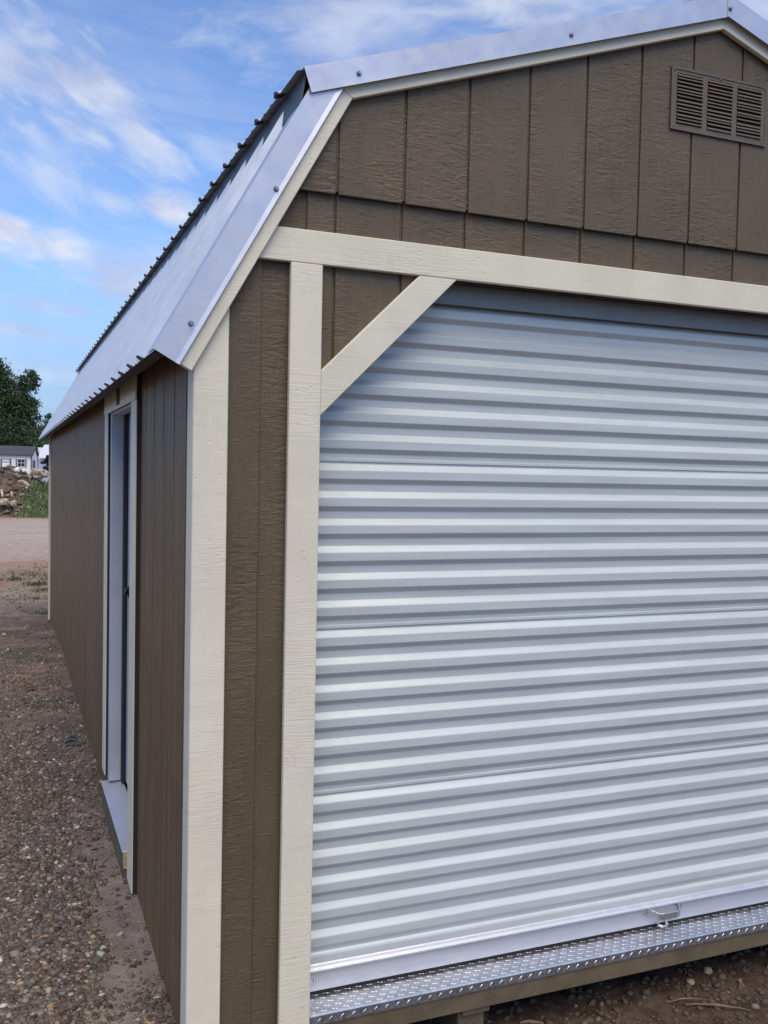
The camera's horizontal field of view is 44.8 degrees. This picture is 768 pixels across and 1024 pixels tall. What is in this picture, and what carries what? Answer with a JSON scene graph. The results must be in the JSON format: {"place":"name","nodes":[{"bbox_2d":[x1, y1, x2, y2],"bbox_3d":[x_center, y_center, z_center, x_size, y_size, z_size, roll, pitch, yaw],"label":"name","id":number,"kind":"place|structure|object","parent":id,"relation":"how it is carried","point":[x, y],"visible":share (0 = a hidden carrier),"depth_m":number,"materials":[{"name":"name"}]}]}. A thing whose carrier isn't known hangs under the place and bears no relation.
{"place":"outdoors","nodes":[
{"label":"outdoors","id":0,"kind":"place"},
{"bbox_2d":[37,447,41,479],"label":"white building","id":1,"kind":"structure","parent":0,"point":[39,449],"depth_m":63.24,"materials":[{"name":"white"}]},
{"bbox_2d":[40,455,48,471],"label":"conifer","id":2,"kind":"object","parent":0,"point":[46,460],"visible":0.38,"depth_m":46.47,"materials":[{"name":"green plant"}]},
{"bbox_2d":[0,570,175,1023],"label":"gravel","id":3,"kind":"structure","parent":0,"point":[24,942],"depth_m":3.55,"materials":[{"name":"grey gravel"}]},
{"bbox_2d":[0,517,767,1023],"bbox_3d":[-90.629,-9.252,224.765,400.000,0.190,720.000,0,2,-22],"label":"ground","id":4,"kind":"structure","parent":0,"point":[22,543],"depth_m":3.46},
{"bbox_2d":[0,445,38,473],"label":"white shed","id":5,"kind":"structure","parent":4,"relation":"on","point":[23,458],"depth_m":49.03,"materials":[{"name":"white wood"}]},
{"bbox_2d":[1,459,10,466],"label":"door","id":6,"kind":"structure","parent":5,"relation":"in","point":[4,462],"depth_m":48.74,"materials":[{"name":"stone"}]},
{"bbox_2d":[17,459,24,466],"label":"window","id":7,"kind":"structure","parent":5,"relation":"in","point":[20,462],"depth_m":48.93,"materials":[{"name":"white glass"}]},
{"bbox_2d":[0,467,46,516],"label":"dirt mound","id":8,"kind":"object","parent":4,"relation":"on","point":[3,479],"visible":0.11,"depth_m":32.56,"materials":[{"name":"soil"}]},
{"bbox_2d":[0,498,9,505],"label":"rock","id":9,"kind":"object","parent":8,"relation":"on","point":[4,501],"visible":1,"depth_m":31.57,"materials":[{"name":"beige stone"}]},
{"bbox_2d":[10,500,16,506],"bbox_3d":[-12.603,-0.292,31.725,0.227,0.231,0.363,0,2,-22],"label":"rock","id":10,"kind":"object","parent":8,"relation":"on","point":[13,503],"visible":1,"depth_m":31.64,"materials":[{"name":"beige stone"}]},
{"bbox_2d":[0,465,48,516],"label":"rubble","id":11,"kind":"object","parent":8,"relation":"on","point":[10,481],"visible":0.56,"depth_m":32.59,"materials":[{"name":"stone"}]},
{"bbox_2d":[18,480,30,486],"bbox_3d":[-12.529,-0.985,32.480,0.451,0.264,0.119,2,2,9],"label":"log","id":12,"kind":"object","parent":8,"relation":"on","point":[27,484],"visible":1,"depth_m":32.43,"materials":[{"name":"brown wood"}]},
{"bbox_2d":[12,478,48,517],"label":"weeds","id":13,"kind":"object","parent":8,"relation":"on","point":[40,500],"visible":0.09,"depth_m":32.44,"materials":[{"name":"green plant"}]},
{"bbox_2d":[29,469,48,479],"bbox_3d":[-12.414,-1.362,33.512,0.612,0.413,0.660,1,2,-8],"label":"rock","id":14,"kind":"object","parent":8,"relation":"on","point":[40,474],"visible":0.98,"depth_m":33.31,"materials":[{"name":"beige stone"}]},
{"bbox_2d":[0,563,47,615],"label":"grass sprouts","id":15,"kind":"object","parent":4,"relation":"on","point":[40,584],"depth_m":13.62,"materials":[{"name":"green plant"}]},
{"bbox_2d":[0,357,48,460],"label":"broadleaf tree","id":16,"kind":"object","parent":4,"relation":"on","point":[18,423],"visible":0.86,"depth_m":64.40,"materials":[{"name":"green plant"}]},
{"bbox_2d":[23,683,37,690],"bbox_3d":[-2.528,1.254,6.672,0.105,0.045,0.057,0,2,-22],"label":"dry leaf","id":17,"kind":"object","parent":4,"relation":"on","point":[27,686],"visible":1,"depth_m":6.66,"materials":[{"name":"brown plant"}]},
{"bbox_2d":[38,445,48,481],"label":"blue shed","id":18,"kind":"structure","parent":4,"relation":"on","point":[44,452],"depth_m":54.96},
{"bbox_2d":[38,413,51,444],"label":"light green tree","id":19,"kind":"object","parent":4,"relation":"on","point":[46,420],"visible":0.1,"depth_m":77.20,"materials":[{"name":"green plant"}]},
{"bbox_2d":[64,736,81,744],"bbox_3d":[-1.788,1.317,5.355,0.100,0.045,0.044,1,2,1],"label":"grey leaf","id":20,"kind":"object","parent":4,"relation":"on","point":[71,739],"visible":1,"depth_m":5.35,"materials":[{"name":"grey plant"}]},
{"bbox_2d":[39,0,767,1023],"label":"portable barn","id":21,"kind":"structure","parent":4,"relation":"on","point":[405,432],"depth_m":2.93,"materials":[{"name":"brown wood"}]},
{"bbox_2d":[101,372,141,893],"bbox_3d":[-1.106,0.400,4.041,0.137,2.040,1.186,0,2,-22],"label":"side door","id":22,"kind":"structure","parent":21,"relation":"in","point":[123,406],"depth_m":4.35,"materials":[{"name":"paint"}]},
{"bbox_2d":[310,284,767,994],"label":"roll up door","id":23,"kind":"structure","parent":21,"relation":"in","point":[541,686],"depth_m":3.04,"materials":[{"name":"paint"}]},
{"bbox_2d":[520,1019,543,1023],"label":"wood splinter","id":24,"kind":"object","parent":4,"relation":"on","point":[530,1021],"visible":1,"depth_m":3.02,"materials":[{"name":"brown wood"}]},
{"bbox_2d":[413,945,767,1023],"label":"dirt clods","id":25,"kind":"object","parent":4,"relation":"on","point":[723,996],"visible":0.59,"depth_m":3.19,"materials":[{"name":"soil"}]},
{"bbox_2d":[666,998,708,1001],"bbox_3d":[1.030,1.655,3.165,0.150,0.010,0.011,1,2,-6],"label":"wood splinter","id":26,"kind":"object","parent":4,"relation":"on","point":[686,998],"visible":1,"depth_m":3.17,"materials":[{"name":"brown wood"}]},
{"bbox_2d":[686,978,694,985],"bbox_3d":[1.083,1.663,3.295,0.029,0.025,0.029,2,2,20],"label":"stone","id":27,"kind":"object","parent":4,"relation":"on","point":[691,982],"visible":0.99,"depth_m":3.29,"materials":[{"name":"beige stone"}]},
{"bbox_2d":[703,967,712,974],"bbox_3d":[1.167,1.656,3.367,0.039,0.025,0.030,0,2,-22],"label":"stone","id":28,"kind":"object","parent":4,"relation":"on","point":[707,970],"visible":1,"depth_m":3.36,"materials":[{"name":"grey stone"}]},
{"bbox_2d":[690,1003,750,1010],"bbox_3d":[1.123,1.662,3.138,0.211,0.015,0.014,1,2,7],"label":"wood splinter","id":29,"kind":"object","parent":4,"relation":"on","point":[714,1005],"visible":1,"depth_m":3.14,"materials":[{"name":"brown wood"}]},
{"bbox_2d":[0,0,767,429],"label":"sky","id":30,"kind":"structure","parent":0,"point":[117,116],"materials":[{"name":"blue"}]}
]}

